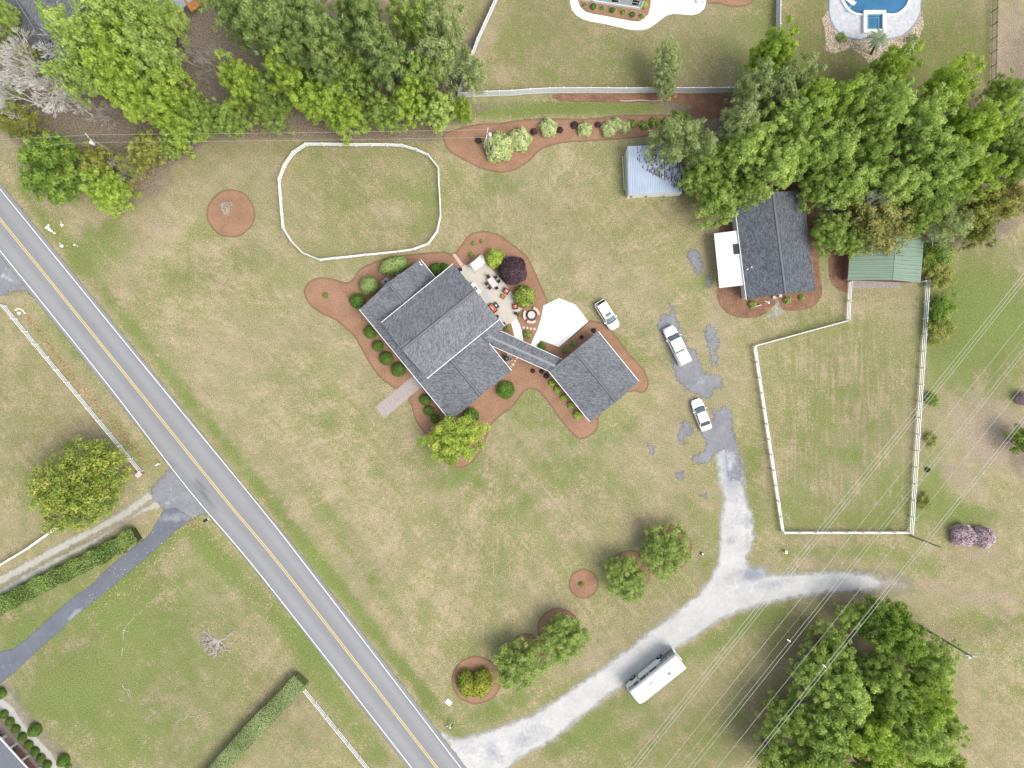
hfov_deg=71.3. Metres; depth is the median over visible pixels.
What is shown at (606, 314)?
parked car
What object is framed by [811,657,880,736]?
tree
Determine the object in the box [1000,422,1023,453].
bush
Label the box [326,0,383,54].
pine tree
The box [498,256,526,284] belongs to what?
shrub
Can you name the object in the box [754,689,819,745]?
tree
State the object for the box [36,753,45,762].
shrub
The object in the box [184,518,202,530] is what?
fallen leaves
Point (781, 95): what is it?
tree
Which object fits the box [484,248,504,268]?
shrub
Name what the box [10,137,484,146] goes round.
power line
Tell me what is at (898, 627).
tree
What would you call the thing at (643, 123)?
shrub
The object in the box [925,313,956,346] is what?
bush
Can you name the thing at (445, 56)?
tree
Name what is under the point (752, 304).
shrub
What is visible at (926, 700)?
tree
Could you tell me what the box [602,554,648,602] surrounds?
tree
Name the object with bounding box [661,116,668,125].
shrub
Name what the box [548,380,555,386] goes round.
shrub
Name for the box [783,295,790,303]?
shrub
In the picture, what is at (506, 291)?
wicker armchair
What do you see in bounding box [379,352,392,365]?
shrub
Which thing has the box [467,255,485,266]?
brick wall
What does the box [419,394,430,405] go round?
shrub
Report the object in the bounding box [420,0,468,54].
tree
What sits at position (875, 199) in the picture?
bare tree
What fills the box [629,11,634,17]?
shrub
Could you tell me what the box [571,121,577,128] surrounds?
shrub
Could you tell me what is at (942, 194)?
tree
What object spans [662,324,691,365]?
pickup truck
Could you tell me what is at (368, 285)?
shrub
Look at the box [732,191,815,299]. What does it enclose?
cottage
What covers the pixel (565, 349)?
shrub
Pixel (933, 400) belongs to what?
bush
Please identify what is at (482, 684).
shrub
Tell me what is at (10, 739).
porch floor
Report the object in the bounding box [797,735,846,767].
tree
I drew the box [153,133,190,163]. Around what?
tree
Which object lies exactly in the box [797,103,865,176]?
tree
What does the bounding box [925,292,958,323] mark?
bush
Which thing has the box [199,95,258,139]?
tree
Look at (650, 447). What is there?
asphalt patch
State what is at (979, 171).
tree
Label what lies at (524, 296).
shrub
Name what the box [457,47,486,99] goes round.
tree
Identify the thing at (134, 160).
tree
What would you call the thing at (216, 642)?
bare shrub
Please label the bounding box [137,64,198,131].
tree
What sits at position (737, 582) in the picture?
gravel lane
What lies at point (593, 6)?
shrub
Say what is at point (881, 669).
tree
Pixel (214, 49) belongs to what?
bare tree
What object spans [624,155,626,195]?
long pipe
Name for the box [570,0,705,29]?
concrete path
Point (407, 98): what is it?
tree
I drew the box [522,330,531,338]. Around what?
shrub
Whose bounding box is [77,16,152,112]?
tree
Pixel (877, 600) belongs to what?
power line
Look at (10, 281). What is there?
side road
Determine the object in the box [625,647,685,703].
motorhome
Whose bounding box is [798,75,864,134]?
tree
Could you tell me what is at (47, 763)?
shrub
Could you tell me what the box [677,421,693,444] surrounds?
asphalt patch
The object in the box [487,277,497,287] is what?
dining table
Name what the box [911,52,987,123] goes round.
tree
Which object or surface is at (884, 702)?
tree
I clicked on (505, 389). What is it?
shrub
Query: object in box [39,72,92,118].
bare tree
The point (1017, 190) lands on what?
tree
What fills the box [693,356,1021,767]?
power line
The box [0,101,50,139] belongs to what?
tree
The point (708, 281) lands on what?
asphalt patch
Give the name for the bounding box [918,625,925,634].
shrub
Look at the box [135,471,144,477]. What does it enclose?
brick pillar
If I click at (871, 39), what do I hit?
pool deck
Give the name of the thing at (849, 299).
rail fence
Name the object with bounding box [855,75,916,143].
tree
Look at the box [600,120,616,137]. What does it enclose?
shrub
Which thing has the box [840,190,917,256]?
tree
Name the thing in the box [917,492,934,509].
bush
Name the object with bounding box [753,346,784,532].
rail fence
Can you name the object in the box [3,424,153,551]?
fallen leaves
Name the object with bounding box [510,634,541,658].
mulch ring
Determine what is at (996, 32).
iron fence
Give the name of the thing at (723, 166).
tree
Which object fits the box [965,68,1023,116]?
tree
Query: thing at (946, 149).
tree
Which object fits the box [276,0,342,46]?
pine tree
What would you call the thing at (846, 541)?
power line
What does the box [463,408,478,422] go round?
shrub
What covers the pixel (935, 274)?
bush
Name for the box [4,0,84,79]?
house
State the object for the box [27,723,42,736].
shrub
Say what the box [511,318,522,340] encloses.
walkway
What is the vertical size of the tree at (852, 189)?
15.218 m
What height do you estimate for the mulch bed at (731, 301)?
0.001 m
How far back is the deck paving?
106.93 m
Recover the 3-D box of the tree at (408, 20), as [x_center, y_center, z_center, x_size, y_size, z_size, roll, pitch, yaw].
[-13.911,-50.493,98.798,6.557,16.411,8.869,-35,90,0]
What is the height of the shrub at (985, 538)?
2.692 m
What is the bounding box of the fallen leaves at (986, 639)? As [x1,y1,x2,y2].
[926,594,1023,684]
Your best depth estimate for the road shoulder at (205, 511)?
106.98 m
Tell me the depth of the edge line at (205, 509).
106.97 m
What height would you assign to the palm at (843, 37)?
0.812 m
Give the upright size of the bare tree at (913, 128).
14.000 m
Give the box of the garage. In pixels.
[549,331,638,421]
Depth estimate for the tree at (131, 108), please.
97.92 m
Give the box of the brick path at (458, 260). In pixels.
[453,254,462,265]
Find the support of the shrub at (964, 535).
on the lawn
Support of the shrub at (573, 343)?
on the mulch bed at (490, 405)
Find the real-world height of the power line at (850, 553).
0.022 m
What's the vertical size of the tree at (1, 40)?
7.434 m
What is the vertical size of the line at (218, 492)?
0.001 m
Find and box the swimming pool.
[840,0,910,33]
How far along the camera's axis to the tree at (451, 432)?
102.51 m
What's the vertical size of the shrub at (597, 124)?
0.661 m
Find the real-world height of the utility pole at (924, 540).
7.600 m
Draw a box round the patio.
[460,257,521,324]
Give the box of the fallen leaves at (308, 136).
[136,121,442,187]
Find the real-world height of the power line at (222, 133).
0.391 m
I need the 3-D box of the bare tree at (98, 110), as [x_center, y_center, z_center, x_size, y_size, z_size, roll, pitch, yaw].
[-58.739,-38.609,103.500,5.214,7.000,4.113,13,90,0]
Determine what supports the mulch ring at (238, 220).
on the lawn
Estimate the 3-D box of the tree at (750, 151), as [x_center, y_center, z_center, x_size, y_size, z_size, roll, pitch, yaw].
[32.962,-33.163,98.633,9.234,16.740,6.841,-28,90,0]
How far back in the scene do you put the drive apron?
106.98 m
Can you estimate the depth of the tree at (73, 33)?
95.41 m
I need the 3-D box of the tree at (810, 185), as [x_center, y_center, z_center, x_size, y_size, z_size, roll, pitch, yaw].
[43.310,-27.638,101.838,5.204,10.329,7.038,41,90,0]
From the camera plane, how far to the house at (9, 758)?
103.87 m
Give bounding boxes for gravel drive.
[0,492,159,593]
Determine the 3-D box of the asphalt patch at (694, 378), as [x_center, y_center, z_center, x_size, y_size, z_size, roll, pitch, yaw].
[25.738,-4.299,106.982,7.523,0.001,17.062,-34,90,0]
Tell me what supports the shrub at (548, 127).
on the mulch bed at (461, 143)
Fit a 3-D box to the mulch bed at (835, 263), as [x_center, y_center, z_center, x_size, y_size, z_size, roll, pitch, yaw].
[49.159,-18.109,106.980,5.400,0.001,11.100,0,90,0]
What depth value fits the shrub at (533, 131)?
106.48 m
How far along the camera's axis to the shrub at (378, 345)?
106.17 m
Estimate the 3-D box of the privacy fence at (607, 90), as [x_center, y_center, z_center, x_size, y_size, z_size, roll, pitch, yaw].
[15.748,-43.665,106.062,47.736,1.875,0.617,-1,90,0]
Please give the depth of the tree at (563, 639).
103.04 m
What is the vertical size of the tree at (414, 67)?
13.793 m
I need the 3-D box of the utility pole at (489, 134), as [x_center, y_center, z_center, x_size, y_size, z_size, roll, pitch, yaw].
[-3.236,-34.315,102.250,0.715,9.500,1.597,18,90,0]
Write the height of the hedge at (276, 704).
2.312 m
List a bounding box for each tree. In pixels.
[0,0,22,40]
[0,21,72,117]
[0,37,13,61]
[0,43,42,75]
[0,65,49,127]
[0,78,24,114]
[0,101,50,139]
[16,130,87,205]
[24,434,132,536]
[30,44,111,109]
[33,0,108,63]
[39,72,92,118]
[69,0,152,57]
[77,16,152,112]
[77,166,142,219]
[78,140,116,176]
[83,96,121,131]
[104,76,161,133]
[107,152,144,181]
[111,0,193,51]
[112,14,191,88]
[114,153,154,179]
[125,128,165,169]
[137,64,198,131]
[147,99,207,158]
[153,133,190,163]
[173,36,211,76]
[173,85,224,142]
[193,43,234,76]
[195,68,220,92]
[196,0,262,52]
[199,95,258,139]
[213,49,266,115]
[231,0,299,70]
[247,76,294,136]
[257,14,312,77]
[262,39,310,106]
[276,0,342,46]
[279,69,343,130]
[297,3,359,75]
[300,51,357,103]
[324,40,382,107]
[325,84,370,146]
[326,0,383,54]
[351,0,411,95]
[362,86,407,134]
[385,0,436,54]
[391,69,433,130]
[398,47,446,103]
[414,34,470,95]
[416,414,490,465]
[417,89,456,135]
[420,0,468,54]
[452,95,471,124]
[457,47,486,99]
[491,635,549,691]
[535,612,590,668]
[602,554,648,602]
[638,521,691,581]
[641,113,704,173]
[645,33,682,84]
[652,69,676,102]
[676,146,721,206]
[678,117,723,171]
[686,141,742,185]
[695,165,744,229]
[714,91,766,148]
[717,115,786,180]
[723,55,787,111]
[726,161,767,210]
[742,14,799,84]
[746,134,811,200]
[751,725,805,767]
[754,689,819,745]
[755,70,805,122]
[760,93,836,146]
[768,50,827,96]
[777,125,839,181]
[785,643,835,707]
[790,696,855,767]
[796,167,840,213]
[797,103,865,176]
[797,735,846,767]
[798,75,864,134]
[804,619,861,675]
[810,207,851,258]
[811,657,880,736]
[821,161,888,209]
[828,72,901,126]
[830,699,915,767]
[831,222,872,260]
[831,599,881,635]
[833,127,910,187]
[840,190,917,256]
[848,749,898,767]
[851,650,916,695]
[854,189,897,214]
[855,39,924,92]
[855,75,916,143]
[855,594,932,666]
[863,677,913,735]
[866,158,939,209]
[885,126,990,190]
[886,82,958,161]
[888,660,958,736]
[888,711,962,766]
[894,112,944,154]
[894,196,942,237]
[896,166,967,232]
[901,631,962,695]
[905,738,969,767]
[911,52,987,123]
[915,191,977,256]
[923,708,973,747]
[931,97,1019,162]
[946,137,1018,199]
[954,181,1019,228]
[959,212,998,251]
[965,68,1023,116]
[984,112,1023,154]
[984,143,1023,188]
[988,180,1023,226]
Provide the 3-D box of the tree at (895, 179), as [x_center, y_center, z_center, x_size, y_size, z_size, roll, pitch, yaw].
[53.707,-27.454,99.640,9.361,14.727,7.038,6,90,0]
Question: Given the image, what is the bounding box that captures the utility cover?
[445,699,452,705]
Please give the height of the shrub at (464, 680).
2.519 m
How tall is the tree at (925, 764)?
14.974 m
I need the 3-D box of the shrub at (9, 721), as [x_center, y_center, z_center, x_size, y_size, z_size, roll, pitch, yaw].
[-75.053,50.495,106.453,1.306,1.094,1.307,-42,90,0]
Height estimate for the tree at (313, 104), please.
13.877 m
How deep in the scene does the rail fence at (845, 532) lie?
105.96 m
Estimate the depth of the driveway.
106.98 m
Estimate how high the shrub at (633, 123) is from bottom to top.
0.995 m
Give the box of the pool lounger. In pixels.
[846,0,855,5]
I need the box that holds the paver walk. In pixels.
[376,376,421,417]
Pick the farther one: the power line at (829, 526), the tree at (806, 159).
the tree at (806, 159)
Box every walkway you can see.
[488,331,561,371]
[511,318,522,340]
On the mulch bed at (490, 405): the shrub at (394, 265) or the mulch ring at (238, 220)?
the shrub at (394, 265)
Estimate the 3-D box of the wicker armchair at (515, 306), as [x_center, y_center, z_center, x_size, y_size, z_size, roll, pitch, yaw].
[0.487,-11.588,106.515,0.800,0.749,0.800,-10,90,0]
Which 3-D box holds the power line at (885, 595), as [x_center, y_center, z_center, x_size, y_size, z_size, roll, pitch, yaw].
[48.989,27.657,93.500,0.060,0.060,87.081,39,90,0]
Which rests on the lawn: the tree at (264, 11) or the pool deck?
the tree at (264, 11)
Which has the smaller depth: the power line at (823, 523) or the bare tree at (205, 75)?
the power line at (823, 523)
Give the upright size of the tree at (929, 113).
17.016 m
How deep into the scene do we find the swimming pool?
106.76 m
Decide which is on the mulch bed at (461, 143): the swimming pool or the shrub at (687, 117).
the shrub at (687, 117)
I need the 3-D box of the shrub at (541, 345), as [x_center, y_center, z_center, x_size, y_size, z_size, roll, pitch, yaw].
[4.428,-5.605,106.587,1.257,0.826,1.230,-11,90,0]
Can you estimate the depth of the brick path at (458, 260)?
106.96 m
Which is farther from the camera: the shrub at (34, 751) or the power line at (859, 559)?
the shrub at (34, 751)
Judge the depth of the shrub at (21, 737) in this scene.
106.31 m
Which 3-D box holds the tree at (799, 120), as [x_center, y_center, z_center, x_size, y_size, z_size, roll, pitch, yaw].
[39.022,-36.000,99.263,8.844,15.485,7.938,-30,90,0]
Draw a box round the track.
[854,572,909,594]
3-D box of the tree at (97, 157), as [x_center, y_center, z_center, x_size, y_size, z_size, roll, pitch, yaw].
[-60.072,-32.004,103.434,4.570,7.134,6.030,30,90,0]
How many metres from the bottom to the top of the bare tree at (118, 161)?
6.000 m
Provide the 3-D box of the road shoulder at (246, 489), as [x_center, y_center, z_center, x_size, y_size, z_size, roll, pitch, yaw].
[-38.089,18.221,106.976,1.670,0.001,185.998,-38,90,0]
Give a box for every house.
[0,735,40,767]
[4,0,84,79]
[360,260,511,417]
[581,0,645,9]
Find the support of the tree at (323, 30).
on the lawn
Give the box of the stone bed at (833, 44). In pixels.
[822,10,923,63]
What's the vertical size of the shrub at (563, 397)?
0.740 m
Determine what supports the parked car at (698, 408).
on the asphalt patch at (718, 436)
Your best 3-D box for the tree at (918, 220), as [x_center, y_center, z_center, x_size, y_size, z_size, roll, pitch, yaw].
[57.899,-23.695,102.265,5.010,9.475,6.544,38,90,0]
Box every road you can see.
[0,184,464,767]
[0,256,31,295]
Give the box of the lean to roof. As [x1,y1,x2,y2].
[713,231,743,287]
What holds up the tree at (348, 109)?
on the lawn
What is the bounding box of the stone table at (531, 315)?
[526,310,536,320]
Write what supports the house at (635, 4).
on the mulch bed at (617, 13)
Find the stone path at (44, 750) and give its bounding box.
[0,699,56,767]
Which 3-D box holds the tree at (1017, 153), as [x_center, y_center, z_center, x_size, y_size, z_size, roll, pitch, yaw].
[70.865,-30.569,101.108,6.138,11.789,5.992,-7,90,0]
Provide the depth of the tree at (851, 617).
102.08 m
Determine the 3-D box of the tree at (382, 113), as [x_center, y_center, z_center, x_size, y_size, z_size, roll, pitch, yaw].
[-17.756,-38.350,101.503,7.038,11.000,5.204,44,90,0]
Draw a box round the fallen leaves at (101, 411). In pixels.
[22,312,147,464]
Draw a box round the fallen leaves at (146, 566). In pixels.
[89,515,204,611]
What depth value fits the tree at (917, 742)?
97.39 m
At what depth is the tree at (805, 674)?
100.08 m
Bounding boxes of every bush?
[121,177,136,198]
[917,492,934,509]
[921,258,958,291]
[922,240,958,269]
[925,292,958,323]
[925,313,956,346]
[925,391,938,406]
[925,430,937,447]
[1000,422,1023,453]
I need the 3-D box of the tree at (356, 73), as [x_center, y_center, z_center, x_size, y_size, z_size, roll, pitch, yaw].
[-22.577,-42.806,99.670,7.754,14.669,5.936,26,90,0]
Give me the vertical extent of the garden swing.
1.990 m
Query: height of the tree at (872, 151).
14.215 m
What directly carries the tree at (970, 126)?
on the lawn
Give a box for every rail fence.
[0,304,143,472]
[0,527,58,565]
[277,142,441,260]
[303,689,368,767]
[752,320,847,346]
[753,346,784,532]
[784,531,912,533]
[845,281,852,320]
[909,140,933,534]
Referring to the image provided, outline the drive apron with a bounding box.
[151,466,205,524]
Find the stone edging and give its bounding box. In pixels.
[620,100,668,101]
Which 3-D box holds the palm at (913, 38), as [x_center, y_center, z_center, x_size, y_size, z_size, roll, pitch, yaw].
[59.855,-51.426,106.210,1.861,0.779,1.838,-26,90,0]
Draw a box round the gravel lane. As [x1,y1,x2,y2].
[441,446,884,767]
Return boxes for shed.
[173,0,206,11]
[625,144,682,197]
[842,235,923,287]
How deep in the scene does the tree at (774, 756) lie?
99.97 m
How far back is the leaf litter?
104.44 m
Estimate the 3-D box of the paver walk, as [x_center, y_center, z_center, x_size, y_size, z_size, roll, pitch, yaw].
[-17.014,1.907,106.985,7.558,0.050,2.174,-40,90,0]
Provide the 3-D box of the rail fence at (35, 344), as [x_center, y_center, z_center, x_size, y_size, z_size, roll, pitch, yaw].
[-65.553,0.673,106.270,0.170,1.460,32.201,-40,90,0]
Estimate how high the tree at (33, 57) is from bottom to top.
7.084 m
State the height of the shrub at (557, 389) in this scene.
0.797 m
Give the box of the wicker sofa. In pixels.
[488,303,497,312]
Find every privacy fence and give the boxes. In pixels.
[457,0,497,95]
[458,86,739,97]
[776,0,781,33]
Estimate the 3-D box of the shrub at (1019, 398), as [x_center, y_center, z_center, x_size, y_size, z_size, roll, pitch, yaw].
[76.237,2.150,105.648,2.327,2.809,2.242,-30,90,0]
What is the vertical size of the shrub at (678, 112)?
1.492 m
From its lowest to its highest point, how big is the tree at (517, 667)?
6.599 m
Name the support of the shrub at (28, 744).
on the mulch bed at (9, 699)
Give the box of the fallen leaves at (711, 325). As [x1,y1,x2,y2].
[703,275,719,380]
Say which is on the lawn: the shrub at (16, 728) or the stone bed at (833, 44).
the stone bed at (833, 44)
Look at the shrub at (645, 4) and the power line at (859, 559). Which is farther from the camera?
the shrub at (645, 4)
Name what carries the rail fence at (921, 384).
on the lawn
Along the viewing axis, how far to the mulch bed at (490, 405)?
106.98 m
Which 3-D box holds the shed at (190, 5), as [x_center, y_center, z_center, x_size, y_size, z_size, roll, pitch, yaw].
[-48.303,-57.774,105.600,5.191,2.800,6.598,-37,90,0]
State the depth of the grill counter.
106.00 m
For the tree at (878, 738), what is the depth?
95.99 m
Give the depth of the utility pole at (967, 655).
99.97 m
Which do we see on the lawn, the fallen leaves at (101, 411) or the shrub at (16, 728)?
the fallen leaves at (101, 411)
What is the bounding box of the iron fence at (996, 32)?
[990,0,997,81]
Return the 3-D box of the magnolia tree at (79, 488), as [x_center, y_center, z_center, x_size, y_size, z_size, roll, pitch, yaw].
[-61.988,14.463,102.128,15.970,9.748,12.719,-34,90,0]
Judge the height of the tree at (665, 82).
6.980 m
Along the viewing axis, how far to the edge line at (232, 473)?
106.97 m
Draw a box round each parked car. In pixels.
[594,299,618,329]
[691,398,711,431]
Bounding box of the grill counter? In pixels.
[471,282,480,293]
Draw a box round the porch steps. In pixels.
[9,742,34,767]
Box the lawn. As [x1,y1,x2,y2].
[0,0,1023,767]
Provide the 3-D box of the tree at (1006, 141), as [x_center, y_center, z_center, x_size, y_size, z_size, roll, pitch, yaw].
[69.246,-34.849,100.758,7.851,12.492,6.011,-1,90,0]
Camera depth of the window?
105.38 m
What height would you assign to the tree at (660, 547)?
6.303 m
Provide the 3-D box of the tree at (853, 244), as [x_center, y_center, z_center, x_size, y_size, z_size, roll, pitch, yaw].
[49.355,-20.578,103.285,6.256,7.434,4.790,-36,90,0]
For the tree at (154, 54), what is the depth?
95.85 m
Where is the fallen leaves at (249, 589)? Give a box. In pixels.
[193,514,304,645]
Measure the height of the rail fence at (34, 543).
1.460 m
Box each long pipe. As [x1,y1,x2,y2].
[622,156,624,189]
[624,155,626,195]
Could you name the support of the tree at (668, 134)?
on the lawn
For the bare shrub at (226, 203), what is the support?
on the mulch ring at (238, 220)
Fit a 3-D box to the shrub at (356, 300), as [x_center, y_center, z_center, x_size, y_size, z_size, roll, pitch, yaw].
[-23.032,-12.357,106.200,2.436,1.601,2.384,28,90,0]
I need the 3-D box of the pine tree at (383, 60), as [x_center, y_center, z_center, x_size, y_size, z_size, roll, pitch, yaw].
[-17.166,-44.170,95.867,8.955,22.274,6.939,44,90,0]
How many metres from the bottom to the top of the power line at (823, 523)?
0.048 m
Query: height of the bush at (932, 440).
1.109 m
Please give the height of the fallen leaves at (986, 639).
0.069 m
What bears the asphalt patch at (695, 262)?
on the lawn
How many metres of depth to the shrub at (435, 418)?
106.32 m
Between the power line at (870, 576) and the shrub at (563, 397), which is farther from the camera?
the shrub at (563, 397)
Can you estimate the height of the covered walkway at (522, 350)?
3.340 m
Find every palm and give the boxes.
[836,31,847,42]
[863,27,888,54]
[909,33,918,42]
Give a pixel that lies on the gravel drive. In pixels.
(67, 543)
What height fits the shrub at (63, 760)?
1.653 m
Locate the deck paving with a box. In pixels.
[830,0,920,38]
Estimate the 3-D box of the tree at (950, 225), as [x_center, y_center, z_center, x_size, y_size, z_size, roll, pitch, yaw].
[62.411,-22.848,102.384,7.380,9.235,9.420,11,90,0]
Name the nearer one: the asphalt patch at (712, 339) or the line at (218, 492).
the line at (218, 492)
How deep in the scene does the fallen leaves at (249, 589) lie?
106.97 m
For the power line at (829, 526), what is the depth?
93.49 m
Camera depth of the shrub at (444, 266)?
105.36 m
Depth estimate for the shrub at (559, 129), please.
106.53 m
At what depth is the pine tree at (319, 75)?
94.96 m
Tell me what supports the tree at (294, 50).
on the lawn
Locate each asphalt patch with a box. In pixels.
[648,445,654,454]
[657,303,722,398]
[675,470,683,479]
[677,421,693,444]
[686,249,703,274]
[692,406,742,479]
[704,324,719,366]
[706,276,710,286]
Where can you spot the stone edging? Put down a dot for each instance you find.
(643, 100)
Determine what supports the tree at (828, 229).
on the mulch bed at (731, 301)
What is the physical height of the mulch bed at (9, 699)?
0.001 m
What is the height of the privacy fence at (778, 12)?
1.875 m
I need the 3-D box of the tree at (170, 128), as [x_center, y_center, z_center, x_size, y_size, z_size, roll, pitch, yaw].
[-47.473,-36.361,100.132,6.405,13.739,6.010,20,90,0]
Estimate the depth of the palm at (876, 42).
103.19 m
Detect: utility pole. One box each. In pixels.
[85,133,117,154]
[486,129,491,152]
[910,535,941,547]
[928,630,976,658]
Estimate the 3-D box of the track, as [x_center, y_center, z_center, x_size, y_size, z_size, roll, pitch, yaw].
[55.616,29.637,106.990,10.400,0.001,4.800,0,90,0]
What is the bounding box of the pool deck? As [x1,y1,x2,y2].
[829,0,921,39]
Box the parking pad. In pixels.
[531,298,587,346]
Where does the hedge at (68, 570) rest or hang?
on the lawn
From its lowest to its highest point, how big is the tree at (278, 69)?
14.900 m
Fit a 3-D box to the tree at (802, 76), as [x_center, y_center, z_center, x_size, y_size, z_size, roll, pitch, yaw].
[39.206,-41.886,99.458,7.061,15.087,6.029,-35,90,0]
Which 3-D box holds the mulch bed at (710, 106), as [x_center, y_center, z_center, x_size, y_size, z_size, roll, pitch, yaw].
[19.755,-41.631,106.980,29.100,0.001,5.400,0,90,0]
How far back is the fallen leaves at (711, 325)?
106.97 m
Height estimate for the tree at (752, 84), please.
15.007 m
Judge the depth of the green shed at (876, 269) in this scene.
104.11 m
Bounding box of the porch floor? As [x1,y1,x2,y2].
[0,722,39,767]
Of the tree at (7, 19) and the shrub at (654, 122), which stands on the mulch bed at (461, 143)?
the shrub at (654, 122)
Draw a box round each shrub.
[0,687,6,699]
[0,709,8,718]
[4,717,14,726]
[10,724,20,733]
[17,732,27,741]
[23,740,33,749]
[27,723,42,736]
[30,747,39,755]
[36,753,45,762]
[42,760,51,767]
[56,753,69,766]
[199,627,234,658]
[220,201,232,215]
[349,293,365,308]
[359,276,378,294]
[364,325,377,338]
[372,340,383,351]
[379,255,409,275]
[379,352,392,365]
[391,362,405,376]
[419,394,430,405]
[424,406,433,415]
[429,263,441,276]
[430,414,439,423]
[440,263,449,271]
[456,668,474,698]
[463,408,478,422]
[472,666,492,698]
[475,138,481,143]
[483,130,512,163]
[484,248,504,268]
[496,381,514,398]
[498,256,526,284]
[504,325,510,330]
[509,126,532,152]
[513,285,535,307]
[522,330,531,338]
[530,128,537,134]
[538,116,558,136]
[538,342,544,349]
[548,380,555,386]
[554,386,560,393]
[557,127,562,132]
[560,394,566,400]
[562,346,568,352]
[567,401,574,408]
[570,340,576,346]
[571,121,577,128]
[573,411,581,419]
[578,121,592,136]
[590,3,596,9]
[595,121,600,127]
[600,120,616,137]
[611,117,621,131]
[619,120,631,134]
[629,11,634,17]
[630,119,636,128]
[639,119,648,130]
[642,1,647,8]
[648,117,659,128]
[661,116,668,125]
[670,110,684,122]
[680,114,692,125]
[748,300,756,308]
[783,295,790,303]
[798,295,804,300]
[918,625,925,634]
[950,523,976,546]
[973,526,995,548]
[1014,391,1023,405]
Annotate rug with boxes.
[481,290,490,301]
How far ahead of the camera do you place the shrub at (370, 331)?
105.98 m
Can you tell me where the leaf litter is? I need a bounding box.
[637,145,682,191]
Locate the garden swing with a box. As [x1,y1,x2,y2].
[470,256,484,271]
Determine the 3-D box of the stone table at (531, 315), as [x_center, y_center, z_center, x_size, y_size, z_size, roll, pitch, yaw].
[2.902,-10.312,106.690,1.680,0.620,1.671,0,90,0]
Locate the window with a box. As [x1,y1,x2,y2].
[631,0,640,5]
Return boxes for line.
[0,189,460,767]
[0,218,437,767]
[0,221,435,767]
[0,251,411,767]
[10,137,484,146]
[16,130,445,138]
[628,273,1023,766]
[633,281,1021,766]
[637,283,1023,766]
[666,321,1023,765]
[678,339,1022,767]
[688,351,1021,767]
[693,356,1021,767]
[717,386,1022,767]
[743,417,1023,767]
[748,422,1023,766]
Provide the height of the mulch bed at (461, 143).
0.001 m
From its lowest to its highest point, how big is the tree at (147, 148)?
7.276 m
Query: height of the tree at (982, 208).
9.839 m
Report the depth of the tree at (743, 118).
97.04 m
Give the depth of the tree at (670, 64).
100.78 m
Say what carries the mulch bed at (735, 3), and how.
on the lawn
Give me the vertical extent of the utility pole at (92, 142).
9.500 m
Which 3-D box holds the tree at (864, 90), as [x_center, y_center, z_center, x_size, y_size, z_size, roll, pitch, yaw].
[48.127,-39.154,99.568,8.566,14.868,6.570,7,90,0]
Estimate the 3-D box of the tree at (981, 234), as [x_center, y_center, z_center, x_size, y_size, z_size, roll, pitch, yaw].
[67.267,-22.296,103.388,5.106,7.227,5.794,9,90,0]
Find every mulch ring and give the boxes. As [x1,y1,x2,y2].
[206,189,254,236]
[452,656,500,703]
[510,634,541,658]
[537,608,577,648]
[569,569,598,598]
[608,550,649,591]
[644,524,691,569]
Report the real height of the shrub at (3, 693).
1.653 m
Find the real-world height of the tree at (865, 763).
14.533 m
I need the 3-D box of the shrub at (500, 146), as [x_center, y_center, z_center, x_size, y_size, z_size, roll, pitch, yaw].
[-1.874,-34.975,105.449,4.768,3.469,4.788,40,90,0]
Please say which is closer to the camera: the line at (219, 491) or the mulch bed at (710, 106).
the line at (219, 491)
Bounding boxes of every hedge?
[0,527,143,615]
[207,672,308,767]
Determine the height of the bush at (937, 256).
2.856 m
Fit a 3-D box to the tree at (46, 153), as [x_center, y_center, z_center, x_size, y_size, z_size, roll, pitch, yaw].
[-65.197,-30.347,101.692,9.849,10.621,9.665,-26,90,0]
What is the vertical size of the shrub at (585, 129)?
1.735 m
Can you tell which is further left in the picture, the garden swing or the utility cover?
the utility cover
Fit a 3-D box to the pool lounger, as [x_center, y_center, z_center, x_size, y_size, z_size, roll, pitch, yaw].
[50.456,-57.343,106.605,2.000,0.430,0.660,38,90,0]
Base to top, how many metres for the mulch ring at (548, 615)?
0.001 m
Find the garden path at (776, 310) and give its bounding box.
[766,297,785,317]
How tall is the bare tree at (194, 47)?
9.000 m
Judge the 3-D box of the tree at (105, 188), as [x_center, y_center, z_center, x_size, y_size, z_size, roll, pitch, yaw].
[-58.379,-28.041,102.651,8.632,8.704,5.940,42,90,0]
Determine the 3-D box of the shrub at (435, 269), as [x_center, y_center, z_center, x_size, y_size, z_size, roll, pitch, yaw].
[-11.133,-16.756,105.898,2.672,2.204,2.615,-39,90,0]
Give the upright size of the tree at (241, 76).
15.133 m
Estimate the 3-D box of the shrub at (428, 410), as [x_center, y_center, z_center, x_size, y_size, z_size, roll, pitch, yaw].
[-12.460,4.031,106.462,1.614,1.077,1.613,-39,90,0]
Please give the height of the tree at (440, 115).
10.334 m
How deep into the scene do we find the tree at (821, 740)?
97.48 m
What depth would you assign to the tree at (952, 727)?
100.12 m
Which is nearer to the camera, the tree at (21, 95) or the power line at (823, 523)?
the power line at (823, 523)
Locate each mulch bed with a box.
[0,686,75,767]
[304,231,647,467]
[443,115,682,172]
[552,94,732,118]
[578,0,650,21]
[706,0,752,6]
[716,185,821,317]
[827,241,850,292]
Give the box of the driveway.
[0,508,190,682]
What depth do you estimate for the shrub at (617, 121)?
105.92 m
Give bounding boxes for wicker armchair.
[503,287,509,294]
[512,303,517,309]
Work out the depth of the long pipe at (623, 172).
106.42 m
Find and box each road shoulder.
[0,183,465,767]
[0,255,408,767]

